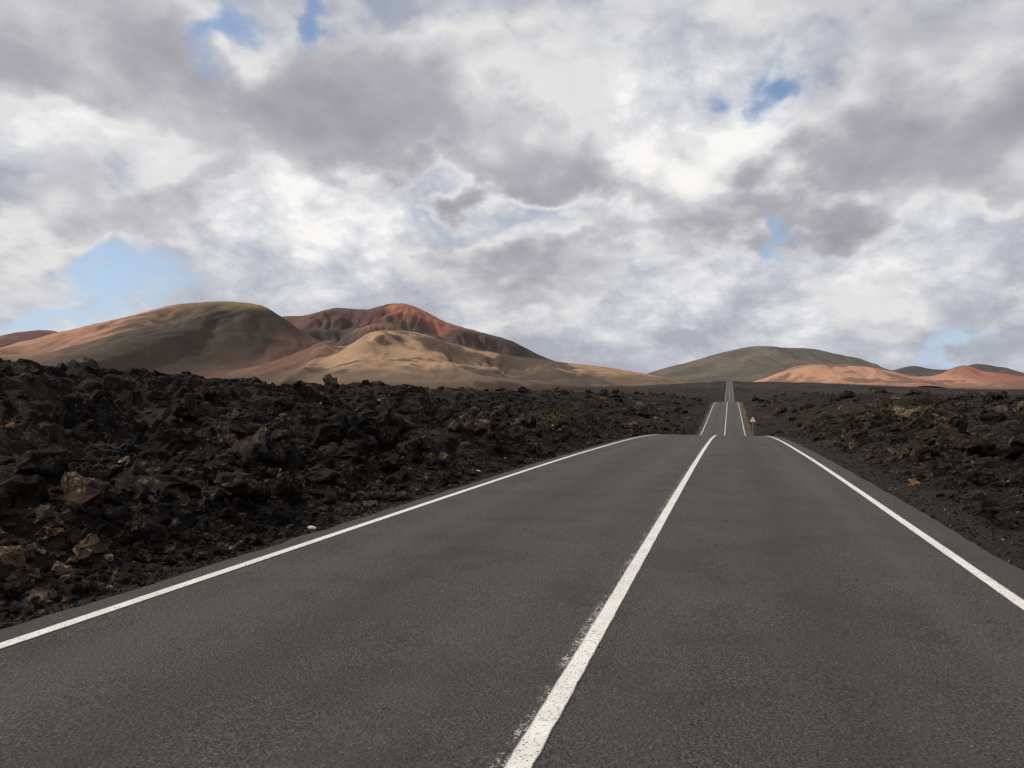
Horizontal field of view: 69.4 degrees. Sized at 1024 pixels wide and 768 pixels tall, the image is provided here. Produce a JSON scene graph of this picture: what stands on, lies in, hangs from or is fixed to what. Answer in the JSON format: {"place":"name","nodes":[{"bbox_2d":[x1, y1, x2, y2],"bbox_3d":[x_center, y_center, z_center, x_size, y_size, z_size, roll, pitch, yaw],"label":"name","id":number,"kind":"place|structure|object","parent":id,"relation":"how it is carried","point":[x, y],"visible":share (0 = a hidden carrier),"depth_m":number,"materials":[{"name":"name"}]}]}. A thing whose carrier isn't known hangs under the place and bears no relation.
{"place":"outdoors","nodes":[
{"label":"outdoors","id":0,"kind":"place"},
{"bbox_2d":[0,330,56,346],"bbox_3d":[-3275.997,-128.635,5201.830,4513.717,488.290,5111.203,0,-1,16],"label":"distant brown hill","id":1,"kind":"structure","parent":0,"point":[10,339],"depth_m":4876.34,"materials":[{"name":"brown soil"}]},
{"bbox_2d":[0,301,321,378],"bbox_3d":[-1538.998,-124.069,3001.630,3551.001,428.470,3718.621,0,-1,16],"label":"volcano dome hill","id":2,"kind":"structure","parent":0,"point":[211,339],"depth_m":2470.78,"materials":[{"name":"brown soil"}]},
{"bbox_2d":[283,303,552,360],"bbox_3d":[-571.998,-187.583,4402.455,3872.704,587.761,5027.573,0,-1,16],"label":"red volcano ridge","id":3,"kind":"structure","parent":0,"point":[342,326],"depth_m":4039.57,"materials":[{"name":"brown soil"}]},
{"bbox_2d":[209,330,694,388],"bbox_3d":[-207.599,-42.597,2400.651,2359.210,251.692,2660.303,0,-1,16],"label":"beige cinder hills","id":4,"kind":"structure","parent":0,"point":[393,357],"depth_m":1917.04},
{"bbox_2d":[0,381,1023,767],"bbox_3d":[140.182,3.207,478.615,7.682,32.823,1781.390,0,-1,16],"label":"road","id":5,"kind":"structure","parent":0,"point":[770,633],"depth_m":4.97,"materials":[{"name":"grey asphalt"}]},
{"bbox_2d":[0,396,725,647],"bbox_3d":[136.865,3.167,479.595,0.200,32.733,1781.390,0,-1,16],"label":"road edge line","id":6,"kind":"object","parent":5,"relation":"on","point":[81,618],"visible":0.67,"depth_m":6.74,"materials":[{"name":"white paint"}]},
{"bbox_2d":[493,390,729,767],"bbox_3d":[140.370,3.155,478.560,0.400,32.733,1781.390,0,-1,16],"label":"road centre line","id":7,"kind":"object","parent":5,"relation":"on","point":[531,745],"visible":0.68,"depth_m":4.56,"materials":[{"name":"white paint"}]},
{"bbox_2d":[732,391,1023,609],"bbox_3d":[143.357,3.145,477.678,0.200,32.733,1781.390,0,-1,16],"label":"road edge line","id":8,"kind":"object","parent":5,"relation":"on","point":[1011,597],"visible":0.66,"depth_m":8.18,"materials":[{"name":"white paint"}]},
{"bbox_2d":[0,358,1023,629],"bbox_3d":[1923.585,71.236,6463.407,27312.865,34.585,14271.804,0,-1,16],"label":"ground","id":9,"kind":"structure","parent":0,"point":[74,412],"depth_m":22.42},
{"bbox_2d":[0,357,1023,578],"bbox_3d":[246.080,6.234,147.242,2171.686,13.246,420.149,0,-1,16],"label":"lava boulders","id":10,"kind":"object","parent":9,"relation":"on","point":[341,437],"visible":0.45,"depth_m":15.50,"materials":[{"name":"black stone"}]},
{"bbox_2d":[0,358,1023,621],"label":"lava rubble","id":11,"kind":"object","parent":9,"relation":"on","point":[118,572],"visible":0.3,"depth_m":9.61,"materials":[{"name":"black stone"}]},
{"bbox_2d":[540,410,568,422],"bbox_3d":[2.162,2.073,42.708,2.315,1.223,1.901,-1,-1,43],"label":"shrub","id":12,"kind":"object","parent":9,"relation":"on","point":[551,419],"visible":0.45,"depth_m":42.58,"materials":[{"name":"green plant"}]},
{"bbox_2d":[749,416,755,429],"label":"traffic sign","id":13,"kind":"object","parent":9,"relation":"on","point":[752,419],"visible":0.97,"depth_m":116.01,"materials":[{"name":"metal"}]},
{"bbox_2d":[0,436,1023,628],"bbox_3d":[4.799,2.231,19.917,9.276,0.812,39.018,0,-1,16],"label":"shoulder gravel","id":14,"kind":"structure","parent":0,"point":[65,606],"depth_m":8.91,"materials":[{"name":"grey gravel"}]},
{"bbox_2d":[0,0,1023,373],"label":"sky","id":15,"kind":"structure","parent":0,"point":[641,186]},
{"bbox_2d":[648,346,943,387],"bbox_3d":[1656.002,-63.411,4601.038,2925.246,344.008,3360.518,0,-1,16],"label":"olive volcano","id":16,"kind":"structure","parent":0,"point":[750,364],"depth_m":4237.61},
{"bbox_2d":[754,364,1023,388],"bbox_3d":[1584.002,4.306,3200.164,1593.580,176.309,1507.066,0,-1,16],"label":"peach cinder hills","id":17,"kind":"structure","parent":0,"point":[965,377],"depth_m":2986.98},
{"bbox_2d":[893,364,1023,375],"bbox_3d":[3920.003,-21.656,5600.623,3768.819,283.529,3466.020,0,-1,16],"label":"distant dark hills","id":18,"kind":"structure","parent":0,"point":[918,370],"depth_m":5397.53,"materials":[{"name":"brown soil"}]}
]}

